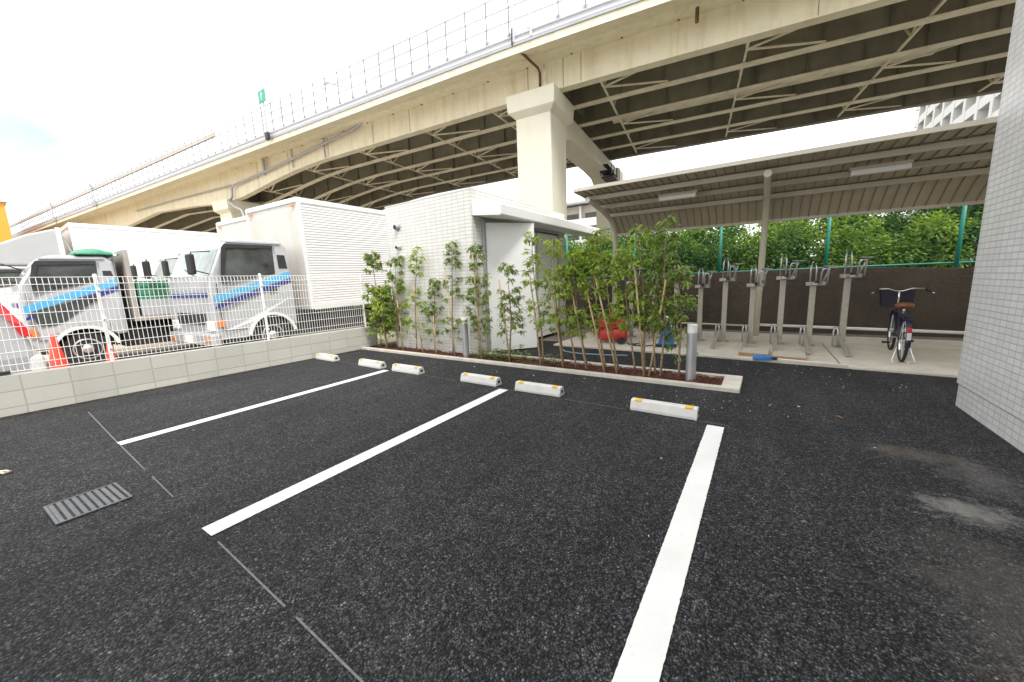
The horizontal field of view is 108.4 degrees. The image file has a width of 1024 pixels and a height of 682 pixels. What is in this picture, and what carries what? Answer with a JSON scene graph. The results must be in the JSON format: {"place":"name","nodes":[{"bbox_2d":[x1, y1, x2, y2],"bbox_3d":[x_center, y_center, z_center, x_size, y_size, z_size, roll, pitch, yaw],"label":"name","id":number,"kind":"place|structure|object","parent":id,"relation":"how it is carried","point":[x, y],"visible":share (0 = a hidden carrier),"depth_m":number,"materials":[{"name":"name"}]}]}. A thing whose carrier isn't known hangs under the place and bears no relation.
{"place":"outdoors","nodes":[
{"label":"outdoors","id":0,"kind":"place"},
{"bbox_2d":[68,248,117,256],"bbox_3d":[-9.180,-1.891,8.004,1.750,0.186,0.620,4,11,34],"label":"tarp","id":1,"kind":"object","parent":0,"point":[89,252],"visible":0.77,"depth_m":7.57,"materials":[{"name":"green plastic"}]},
{"bbox_2d":[0,322,396,418],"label":"yard","id":2,"kind":"structure","parent":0,"point":[391,340],"depth_m":9.47,"materials":[{"name":"grey concrete"}]},
{"bbox_2d":[0,303,46,373],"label":"parked car","id":3,"kind":"object","parent":2,"relation":"on","point":[4,358],"visible":0.66,"depth_m":5.00,"materials":[{"name":"silver metal"}]},
{"bbox_2d":[49,334,69,368],"bbox_3d":[-8.285,0.255,6.730,0.407,0.749,0.407,4,11,34],"label":"traffic cone","id":4,"kind":"object","parent":2,"relation":"on","point":[55,352],"visible":0.36,"depth_m":6.67,"materials":[{"name":"plastic"}]},
{"bbox_2d":[0,250,216,364],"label":"flatbed truck","id":5,"kind":"object","parent":2,"relation":"on","point":[68,267],"visible":0.41,"depth_m":7.43,"materials":[{"name":"silver metal"}]},
{"bbox_2d":[134,280,168,315],"bbox_3d":[-8.257,-0.996,8.468,0.572,0.780,0.532,4,11,34],"label":"green crate","id":6,"kind":"object","parent":5,"relation":"on","point":[151,287],"visible":0.45,"depth_m":8.26,"materials":[{"name":"green plastic"}]},
{"bbox_2d":[0,222,218,321],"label":"box truck","id":7,"kind":"object","parent":2,"relation":"on","point":[152,246],"visible":0.16,"depth_m":11.57,"materials":[{"name":"white paint"}]},
{"bbox_2d":[0,326,377,417],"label":"block wall","id":8,"kind":"structure","parent":2,"relation":"on","point":[27,392],"depth_m":5.66,"materials":[{"name":"concrete"}]},
{"bbox_2d":[0,273,366,371],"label":"fence","id":9,"kind":"object","parent":8,"relation":"on","point":[103,316],"visible":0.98,"depth_m":5.67,"materials":[{"name":"white metal"}]},
{"bbox_2d":[130,216,360,311],"bbox_3d":[-8.482,-2.461,13.783,2.635,3.912,7.644,3,10,30],"label":"box truck","id":10,"kind":"object","parent":2,"relation":"on","point":[234,228],"visible":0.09,"depth_m":12.17,"materials":[{"name":"white paint"}]},
{"bbox_2d":[142,197,393,345],"bbox_3d":[-5.290,-1.919,10.532,2.440,3.622,7.078,3,10,30],"label":"box truck","id":11,"kind":"object","parent":2,"relation":"on","point":[296,236],"visible":0.65,"depth_m":8.88,"materials":[{"name":"silver metal"}]},
{"bbox_2d":[0,0,917,255],"label":"sky","id":12,"kind":"structure","parent":0,"point":[96,90],"materials":[{"name":"white"}]},
{"bbox_2d":[386,303,596,340],"bbox_3d":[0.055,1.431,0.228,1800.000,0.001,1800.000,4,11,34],"label":"ground","id":13,"kind":"structure","parent":0,"point":[552,337],"depth_m":9.73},
{"bbox_2d":[0,195,12,242],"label":"orange building","id":14,"kind":"structure","parent":13,"relation":"on","point":[5,233],"depth_m":40.82,"materials":[{"name":"metal"}]},
{"bbox_2d":[12,0,1015,246],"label":"viaduct","id":15,"kind":"object","parent":13,"relation":"on","point":[592,90],"visible":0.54,"depth_m":16.37,"materials":[{"name":"beige paint"}]},
{"bbox_2d":[257,88,269,140],"bbox_3d":[-14.017,-12.750,20.908,0.840,2.660,0.165,4,11,34],"label":"green sign","id":16,"kind":"object","parent":15,"relation":"attached to","point":[261,97],"visible":1,"depth_m":20.87,"materials":[{"name":"green metal"}]},
{"bbox_2d":[9,0,585,230],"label":"railing fence","id":17,"kind":"object","parent":15,"relation":"on","point":[211,135],"visible":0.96,"depth_m":20.32,"materials":[{"name":"metal"}]},
{"bbox_2d":[567,200,648,244],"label":"apartment block","id":18,"kind":"structure","parent":13,"relation":"on","point":[582,212],"depth_m":62.67,"materials":[{"name":"grey paint"}]},
{"bbox_2d":[553,328,962,377],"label":"shelter slab","id":19,"kind":"structure","parent":13,"relation":"on","point":[937,358],"depth_m":6.41,"materials":[{"name":"concrete"}]},
{"bbox_2d":[597,304,631,343],"bbox_3d":[2.173,-0.364,7.889,0.687,0.801,0.431,2,10,26],"label":"red compressor","id":20,"kind":"object","parent":19,"relation":"on","point":[620,337],"visible":0.46,"depth_m":7.79,"materials":[{"name":"paint"}]},
{"bbox_2d":[614,265,642,341],"bbox_3d":[2.573,-0.861,8.113,0.437,1.687,1.083,4,11,34],"label":"cycle rack","id":21,"kind":"object","parent":19,"relation":"on","point":[630,306],"visible":0.53,"depth_m":8.49,"materials":[{"name":"metal"}]},
{"bbox_2d":[638,270,663,343],"bbox_3d":[2.995,-0.740,7.822,0.437,1.508,1.083,4,11,33],"label":"cycle rack","id":22,"kind":"object","parent":19,"relation":"on","point":[646,334],"visible":0.2,"depth_m":8.13,"materials":[{"name":"metal"}]},
{"bbox_2d":[655,316,677,347],"bbox_3d":[3.035,-0.190,7.211,0.418,0.610,0.220,3,10,28],"label":"blue stand","id":23,"kind":"object","parent":19,"relation":"on","point":[659,344],"visible":0.45,"depth_m":7.18,"materials":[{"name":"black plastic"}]},
{"bbox_2d":[671,261,691,339],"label":"cycle rack","id":24,"kind":"object","parent":19,"relation":"on","point":[676,291],"visible":0.12,"depth_m":7.92,"materials":[{"name":"metal"}]},
{"bbox_2d":[685,268,716,346],"bbox_3d":[3.740,-0.688,7.316,0.437,1.508,1.083,4,11,35],"label":"cycle rack","id":25,"kind":"object","parent":19,"relation":"on","point":[702,286],"visible":0.77,"depth_m":7.66,"materials":[{"name":"metal"}]},
{"bbox_2d":[710,257,743,347],"bbox_3d":[4.105,-0.755,7.076,0.437,1.687,1.083,4,11,36],"label":"cycle rack","id":26,"kind":"object","parent":19,"relation":"on","point":[721,333],"visible":1,"depth_m":7.42,"materials":[{"name":"metal"}]},
{"bbox_2d":[738,348,769,356],"bbox_3d":[4.122,0.193,6.287,0.420,0.062,0.520,4,11,36],"label":"cardboard sheet","id":27,"kind":"object","parent":19,"relation":"on","point":[750,352],"visible":0.93,"depth_m":6.19,"materials":[{"name":"beige cardboard"}]},
{"bbox_2d":[741,265,772,349],"bbox_3d":[4.494,-0.636,6.807,0.437,1.508,1.083,4,11,35],"label":"cycle rack","id":28,"kind":"object","parent":19,"relation":"on","point":[748,336],"visible":0.98,"depth_m":7.15,"materials":[{"name":"metal"}]},
{"bbox_2d":[573,116,997,335],"bbox_3d":[6.517,-1.363,5.934,10.850,3.215,2.600,5,11,34],"label":"cycle shelter","id":29,"kind":"object","parent":19,"relation":"on","point":[940,166],"visible":0.88,"depth_m":6.68,"materials":[{"name":"beige paint"}]},
{"bbox_2d":[769,254,804,350],"bbox_3d":[4.882,-0.701,6.552,0.437,1.687,1.083,4,11,35],"label":"cycle rack","id":30,"kind":"object","parent":19,"relation":"on","point":[777,337],"visible":0.98,"depth_m":6.90,"materials":[{"name":"metal"}]},
{"bbox_2d":[771,350,806,360],"bbox_3d":[4.492,0.233,5.996,0.460,0.048,0.510,5,11,37],"label":"cardboard sheet","id":31,"kind":"object","parent":19,"relation":"on","point":[791,355],"visible":0.93,"depth_m":5.90,"materials":[{"name":"beige cardboard"}]},
{"bbox_2d":[752,355,847,365],"bbox_3d":[4.322,0.297,5.594,1.140,0.060,0.120,5,12,40],"label":"broom","id":32,"kind":"object","parent":19,"relation":"on","point":[760,357],"visible":1,"depth_m":5.74,"materials":[{"name":"blue plastic"}]},
{"bbox_2d":[798,262,836,353],"bbox_3d":[5.239,-0.585,6.304,0.437,1.508,1.083,4,11,35],"label":"cycle rack","id":33,"kind":"object","parent":19,"relation":"on","point":[807,339],"visible":0.99,"depth_m":6.64,"materials":[{"name":"metal"}]},
{"bbox_2d":[831,250,874,355],"bbox_3d":[5.646,-0.649,6.041,0.437,1.687,1.083,4,11,32],"label":"cycle rack","id":34,"kind":"object","parent":19,"relation":"on","point":[840,336],"visible":1,"depth_m":6.39,"materials":[{"name":"metal"}]},
{"bbox_2d":[871,288,934,363],"bbox_3d":[6.054,-0.286,5.778,0.692,1.061,1.775,5,12,39],"label":"bicycle","id":35,"kind":"object","parent":19,"relation":"on","point":[897,299],"visible":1,"depth_m":5.92,"materials":[{"name":"black metal"}]},
{"bbox_2d":[566,324,963,340],"bbox_3d":[7.048,-0.090,7.745,21.000,0.075,0.300,4,11,34],"label":"gravel strip","id":36,"kind":"object","parent":13,"relation":"on","point":[913,337],"visible":0.22,"depth_m":7.77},
{"bbox_2d":[565,267,973,337],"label":"retaining wall","id":37,"kind":"structure","parent":13,"relation":"on","point":[945,305],"depth_m":7.92,"materials":[{"name":"concrete"}]},
{"bbox_2d":[905,92,1001,266],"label":"tower block","id":38,"kind":"structure","parent":13,"relation":"on","point":[960,110],"depth_m":50.89,"materials":[{"name":"white concrete"}]},
{"bbox_2d":[385,187,599,354],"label":"utility building","id":39,"kind":"structure","parent":0,"point":[496,227],"depth_m":7.46,"materials":[{"name":"white tile"}]},
{"bbox_2d":[485,223,536,350],"bbox_3d":[0.011,-1.070,7.429,1.000,2.520,0.089,-5,9,-17],"label":"door","id":40,"kind":"structure","parent":39,"relation":"in","point":[504,243],"depth_m":7.39,"materials":[{"name":"metal"}]},
{"bbox_2d":[536,232,557,336],"bbox_3d":[0.933,-1.421,9.409,0.089,2.520,1.000,4,11,34],"label":"door","id":41,"kind":"structure","parent":39,"relation":"in","point":[546,259],"depth_m":9.27,"materials":[{"name":"metal"}]},
{"bbox_2d":[0,340,1023,681],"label":"car park","id":42,"kind":"structure","parent":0,"point":[874,532],"depth_m":2.11,"materials":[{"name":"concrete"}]},
{"bbox_2d":[43,482,132,524],"bbox_3d":[-2.938,1.117,2.566,0.400,0.010,0.350,3,11,31],"label":"drain grate","id":43,"kind":"object","parent":42,"relation":"on","point":[70,508],"visible":1,"depth_m":2.55,"materials":[{"name":"metal"}]},
{"bbox_2d":[218,541,285,606],"bbox_3d":[-1.347,1.168,1.883,0.801,0.001,0.009,4,11,34],"label":"chalk line","id":44,"kind":"object","parent":42,"relation":"on","point":[256,578],"visible":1,"depth_m":1.85,"materials":[{"name":"grey paint"}]},
{"bbox_2d":[117,370,388,444],"bbox_3d":[-2.966,0.744,4.929,0.140,0.001,3.225,3,11,31],"label":"parking line","id":45,"kind":"object","parent":42,"relation":"on","point":[216,416],"visible":1,"depth_m":4.40,"materials":[{"name":"paint"}]},
{"bbox_2d":[316,353,339,361],"bbox_3d":[-3.711,0.320,7.426,0.656,0.118,0.140,4,11,34],"label":"wheel stop","id":46,"kind":"object","parent":42,"relation":"on","point":[327,357],"visible":1,"depth_m":7.33,"materials":[{"name":"concrete"}]},
{"bbox_2d":[296,617,363,681],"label":"chalk line","id":47,"kind":"object","parent":42,"relation":"on","point":[340,660],"visible":1,"depth_m":1.44,"materials":[{"name":"grey paint"}]},
{"bbox_2d":[202,389,506,535],"bbox_3d":[-0.963,0.887,3.547,0.145,0.001,3.232,3,11,32],"label":"parking line","id":48,"kind":"object","parent":42,"relation":"on","point":[244,513],"visible":1,"depth_m":2.83,"materials":[{"name":"paint"}]},
{"bbox_2d":[358,358,385,368],"bbox_3d":[-2.514,0.400,6.629,0.656,0.118,0.140,4,11,35],"label":"wheel stop","id":49,"kind":"object","parent":42,"relation":"on","point":[376,364],"visible":1,"depth_m":6.54,"materials":[{"name":"concrete"}]},
{"bbox_2d":[392,363,424,374],"bbox_3d":[-1.720,0.455,6.093,0.656,0.118,0.140,4,11,33],"label":"wheel stop","id":50,"kind":"object","parent":42,"relation":"on","point":[409,369],"visible":1,"depth_m":6.01,"materials":[{"name":"concrete"}]},
{"bbox_2d":[460,372,501,386],"bbox_3d":[-0.451,0.539,5.260,0.656,0.118,0.140,4,11,34],"label":"wheel stop","id":51,"kind":"object","parent":42,"relation":"on","point":[493,381],"visible":1,"depth_m":5.19,"materials":[{"name":"concrete"}]},
{"bbox_2d":[515,380,563,396],"bbox_3d":[0.341,0.598,4.702,0.656,0.118,0.140,4,11,33],"label":"wheel stop","id":52,"kind":"object","parent":42,"relation":"on","point":[541,389],"visible":1,"depth_m":4.64,"materials":[{"name":"concrete"}]},
{"bbox_2d":[362,347,742,392],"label":"planter kerb","id":53,"kind":"structure","parent":42,"relation":"on","point":[732,383],"depth_m":5.43,"materials":[{"name":"concrete"}]},
{"bbox_2d":[367,344,723,384],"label":"bark chips","id":54,"kind":"object","parent":53,"relation":"in","point":[664,372],"visible":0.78,"depth_m":5.94,"materials":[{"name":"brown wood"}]},
{"bbox_2d":[359,251,394,347],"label":"sapling tree","id":55,"kind":"object","parent":54,"relation":"on","point":[370,262],"visible":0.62,"depth_m":8.26,"materials":[{"name":"green plant"}]},
{"bbox_2d":[366,287,398,346],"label":"sapling tree","id":56,"kind":"object","parent":54,"relation":"on","point":[375,300],"visible":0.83,"depth_m":8.16,"materials":[{"name":"green plant"}]},
{"bbox_2d":[378,255,408,349],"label":"sapling tree","id":57,"kind":"object","parent":54,"relation":"on","point":[391,277],"visible":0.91,"depth_m":7.97,"materials":[{"name":"green plant"}]},
{"bbox_2d":[401,246,428,351],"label":"sapling tree","id":58,"kind":"object","parent":54,"relation":"on","point":[416,305],"visible":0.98,"depth_m":7.63,"materials":[{"name":"green plant"}]},
{"bbox_2d":[421,277,443,353],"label":"sapling tree","id":59,"kind":"object","parent":54,"relation":"on","point":[428,312],"visible":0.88,"depth_m":7.48,"materials":[{"name":"green plant"}]},
{"bbox_2d":[440,240,464,355],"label":"sapling tree","id":60,"kind":"object","parent":54,"relation":"on","point":[451,291],"visible":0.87,"depth_m":7.13,"materials":[{"name":"green plant"}]},
{"bbox_2d":[461,317,469,356],"bbox_3d":[-0.887,-0.057,7.022,0.124,0.775,0.124,4,11,34],"label":"bollard light","id":61,"kind":"object","parent":54,"relation":"on","point":[465,338],"visible":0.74,"depth_m":6.97,"materials":[{"name":"metal"}]},
{"bbox_2d":[377,339,572,364],"bbox_3d":[-1.143,0.164,7.324,5.142,0.210,0.349,4,11,34],"label":"ground cover","id":62,"kind":"object","parent":54,"relation":"on","point":[502,354],"visible":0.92,"depth_m":6.62,"materials":[{"name":"green plant"}]},
{"bbox_2d":[457,243,493,357],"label":"sapling tree","id":63,"kind":"object","parent":54,"relation":"on","point":[475,281],"visible":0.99,"depth_m":6.76,"materials":[{"name":"green plant"}]},
{"bbox_2d":[495,262,527,361],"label":"sapling tree","id":64,"kind":"object","parent":54,"relation":"on","point":[513,324],"visible":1,"depth_m":6.44,"materials":[{"name":"green plant"}]},
{"bbox_2d":[519,231,556,364],"bbox_3d":[0.433,-0.675,6.063,0.575,2.201,0.609,-8,11,-35],"label":"sapling tree","id":65,"kind":"object","parent":54,"relation":"on","point":[544,312],"visible":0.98,"depth_m":6.03,"materials":[{"name":"green plant"}]},
{"bbox_2d":[541,239,569,367],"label":"sapling tree","id":66,"kind":"object","parent":54,"relation":"on","point":[546,243],"visible":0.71,"depth_m":5.85,"materials":[{"name":"green plant"}]},
{"bbox_2d":[548,266,586,366],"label":"sapling tree","id":67,"kind":"object","parent":54,"relation":"on","point":[557,290],"visible":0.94,"depth_m":5.68,"materials":[{"name":"green plant"}]},
{"bbox_2d":[560,252,602,368],"bbox_3d":[1.047,-0.447,5.694,0.563,1.823,0.581,-7,10,-26],"label":"sapling tree","id":68,"kind":"object","parent":54,"relation":"on","point":[580,281],"visible":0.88,"depth_m":5.64,"materials":[{"name":"green plant"}]},
{"bbox_2d":[579,245,614,372],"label":"sapling tree","id":69,"kind":"object","parent":54,"relation":"on","point":[587,253],"visible":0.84,"depth_m":5.51,"materials":[{"name":"green plant"}]},
{"bbox_2d":[586,227,625,373],"bbox_3d":[1.385,-0.572,5.411,0.515,2.134,0.622,-6,10,-25],"label":"sapling tree","id":70,"kind":"object","parent":54,"relation":"on","point":[593,239],"visible":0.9,"depth_m":5.39,"materials":[{"name":"green plant"}]},
{"bbox_2d":[607,248,650,371],"bbox_3d":[1.665,-0.429,5.318,0.517,1.797,0.713,-9,12,-38],"label":"sapling tree","id":71,"kind":"object","parent":54,"relation":"on","point":[623,272],"visible":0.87,"depth_m":5.25,"materials":[{"name":"green plant"}]},
{"bbox_2d":[625,224,666,375],"bbox_3d":[1.867,-0.542,5.149,0.550,2.116,0.514,0,9,13],"label":"sapling tree","id":72,"kind":"object","parent":54,"relation":"on","point":[632,241],"visible":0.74,"depth_m":5.11,"materials":[{"name":"green plant"}]},
{"bbox_2d":[634,259,675,373],"bbox_3d":[1.990,-0.328,5.178,0.554,1.616,0.552,-8,11,-31],"label":"sapling tree","id":73,"kind":"object","parent":54,"relation":"on","point":[659,266],"visible":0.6,"depth_m":5.05,"materials":[{"name":"green plant"}]},
{"bbox_2d":[644,213,687,376],"bbox_3d":[2.049,-0.558,4.974,0.532,2.190,0.513,-3,9,-4],"label":"sapling tree","id":74,"kind":"object","parent":54,"relation":"on","point":[671,303],"visible":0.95,"depth_m":4.90,"materials":[{"name":"green plant"}]},
{"bbox_2d":[660,260,700,377],"bbox_3d":[2.223,-0.274,4.892,0.511,1.579,0.560,2,10,23],"label":"sapling tree","id":75,"kind":"object","parent":54,"relation":"on","point":[686,283],"visible":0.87,"depth_m":4.84,"materials":[{"name":"green plant"}]},
{"bbox_2d":[685,324,697,380],"bbox_3d":[2.366,0.161,4.873,0.124,0.775,0.124,4,11,34],"label":"bollard light","id":76,"kind":"object","parent":54,"relation":"on","point":[691,349],"visible":0.91,"depth_m":4.83,"materials":[{"name":"metal"}]},
{"bbox_2d":[630,397,698,420],"bbox_3d":[1.568,0.690,3.826,0.656,0.118,0.140,4,11,34],"label":"wheel stop","id":77,"kind":"object","parent":42,"relation":"on","point":[689,412],"visible":1,"depth_m":3.77,"materials":[{"name":"concrete"}]},
{"bbox_2d":[611,425,723,681],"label":"parking line","id":78,"kind":"object","parent":42,"relation":"on","point":[643,656],"visible":1,"depth_m":1.71,"materials":[{"name":"paint"}]},
{"bbox_2d":[955,0,1023,452],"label":"tiled building","id":79,"kind":"structure","parent":42,"relation":"on","point":[990,381],"depth_m":3.15,"materials":[{"name":"white tile"}]},
{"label":"bank","id":80,"kind":"structure","parent":0,"visible":0},
{"bbox_2d":[565,239,588,262],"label":"shrub","id":81,"kind":"object","parent":80,"relation":"on","point":[569,247],"visible":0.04,"depth_m":13.04,"materials":[{"name":"green plant"}]},
{"bbox_2d":[565,242,597,277],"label":"shrub","id":82,"kind":"object","parent":80,"relation":"on","point":[580,263],"visible":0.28,"depth_m":11.58,"materials":[{"name":"green plant"}]},
{"bbox_2d":[580,234,609,270],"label":"shrub","id":83,"kind":"object","parent":80,"relation":"on","point":[595,244],"visible":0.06,"depth_m":12.73,"materials":[{"name":"green plant"}]},
{"bbox_2d":[580,248,617,276],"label":"shrub","id":84,"kind":"object","parent":80,"relation":"on","point":[604,252],"visible":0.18,"depth_m":11.30,"materials":[{"name":"green plant"}]},
{"bbox_2d":[597,232,632,270],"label":"shrub","id":85,"kind":"object","parent":80,"relation":"on","point":[619,244],"visible":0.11,"depth_m":11.97,"materials":[{"name":"green plant"}]},
{"bbox_2d":[609,243,646,274],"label":"shrub","id":86,"kind":"object","parent":80,"relation":"on","point":[629,251],"visible":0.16,"depth_m":10.82,"materials":[{"name":"green plant"}]},
{"bbox_2d":[630,232,671,272],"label":"shrub","id":87,"kind":"object","parent":80,"relation":"on","point":[652,236],"visible":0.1,"depth_m":11.20,"materials":[{"name":"green plant"}]},
{"bbox_2d":[631,243,683,274],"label":"shrub","id":88,"kind":"object","parent":80,"relation":"on","point":[647,255],"visible":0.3,"depth_m":10.40,"materials":[{"name":"green plant"}]},
{"bbox_2d":[660,228,708,265],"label":"shrub","id":89,"kind":"object","parent":80,"relation":"on","point":[693,233],"visible":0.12,"depth_m":10.61,"materials":[{"name":"green plant"}]},
{"bbox_2d":[664,232,710,272],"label":"shrub","id":90,"kind":"object","parent":80,"relation":"on","point":[689,252],"visible":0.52,"depth_m":10.03,"materials":[{"name":"green plant"}]},
{"bbox_2d":[691,231,753,271],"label":"shrub","id":91,"kind":"object","parent":80,"relation":"on","point":[727,254],"visible":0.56,"depth_m":9.61,"materials":[{"name":"green plant"}]},
{"bbox_2d":[692,225,752,266],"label":"shrub","id":92,"kind":"object","parent":80,"relation":"on","point":[731,230],"visible":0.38,"depth_m":10.34,"materials":[{"name":"green plant"}]},
{"bbox_2d":[721,222,792,270],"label":"shrub","id":93,"kind":"object","parent":80,"relation":"on","point":[750,254],"visible":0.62,"depth_m":9.17,"materials":[{"name":"green plant"}]},
{"bbox_2d":[729,222,786,270],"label":"shrub","id":94,"kind":"object","parent":80,"relation":"on","point":[759,234],"visible":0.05,"depth_m":9.85,"materials":[{"name":"green plant"}]},
{"bbox_2d":[564,205,981,277],"bbox_3d":[5.604,-2.242,8.929,17.641,1.700,0.066,4,11,34],"label":"green fence","id":95,"kind":"object","parent":80,"relation":"on","point":[960,239],"visible":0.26,"depth_m":7.96,"materials":[{"name":"paint"}]},
{"bbox_2d":[765,220,840,268],"bbox_3d":[6.933,-2.228,8.974,1.643,1.524,1.534,4,11,34],"label":"shrub","id":96,"kind":"object","parent":80,"relation":"on","point":[793,242],"visible":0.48,"depth_m":8.80,"materials":[{"name":"green plant"}]},
{"bbox_2d":[767,217,842,266],"bbox_3d":[7.329,-2.478,9.403,1.290,1.742,1.675,-5,10,-18],"label":"shrub","id":97,"kind":"object","parent":80,"relation":"on","point":[803,226],"visible":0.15,"depth_m":9.23,"materials":[{"name":"green plant"}]},
{"bbox_2d":[788,213,886,267],"bbox_3d":[7.349,-2.245,8.465,1.731,1.711,1.294,4,11,34],"label":"shrub","id":98,"kind":"object","parent":80,"relation":"on","point":[847,236],"visible":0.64,"depth_m":8.31,"materials":[{"name":"green plant"}]},
{"bbox_2d":[812,215,871,244],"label":"shrub","id":99,"kind":"object","parent":80,"relation":"on","point":[824,221],"visible":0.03,"depth_m":9.71,"materials":[{"name":"green plant"}]},
{"bbox_2d":[831,213,896,265],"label":"shrub","id":100,"kind":"object","parent":80,"relation":"on","point":[865,219],"visible":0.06,"depth_m":8.49,"materials":[{"name":"green plant"}]},
{"bbox_2d":[837,224,933,267],"bbox_3d":[8.035,-1.945,7.953,1.263,1.218,1.346,-7,10,-25],"label":"shrub","id":101,"kind":"object","parent":80,"relation":"on","point":[879,246],"visible":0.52,"depth_m":7.84,"materials":[{"name":"green plant"}]},
{"bbox_2d":[867,211,917,239],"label":"shrub","id":102,"kind":"object","parent":80,"relation":"on","point":[890,218],"visible":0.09,"depth_m":9.06,"materials":[{"name":"green plant"}]},
{"bbox_2d":[873,206,966,250],"bbox_3d":[9.165,-2.543,8.402,1.562,2.063,1.456,4,11,34],"label":"shrub","id":103,"kind":"object","parent":80,"relation":"on","point":[899,228],"visible":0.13,"depth_m":8.35,"materials":[{"name":"green plant"}]},
{"bbox_2d":[882,209,976,267],"bbox_3d":[8.566,-2.013,7.669,1.585,1.401,1.216,4,11,34],"label":"shrub","id":104,"kind":"object","parent":80,"relation":"on","point":[940,244],"visible":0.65,"depth_m":7.48,"materials":[{"name":"green plant"}]},
{"bbox_2d":[907,207,973,266],"bbox_3d":[10.276,-2.753,8.632,1.580,2.289,1.503,4,11,34],"label":"shrub","id":105,"kind":"object","parent":80,"relation":"on","point":[918,211],"visible":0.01,"depth_m":8.66,"materials":[{"name":"green plant"}]},
{"bbox_2d":[938,204,983,267],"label":"shrub","id":106,"kind":"object","parent":80,"relation":"on","point":[976,207],"visible":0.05,"depth_m":7.77,"materials":[{"name":"green plant"}]},
{"bbox_2d":[945,212,982,267],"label":"shrub","id":107,"kind":"object","parent":80,"relation":"on","point":[975,234],"visible":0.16,"depth_m":7.30,"materials":[{"name":"green plant"}]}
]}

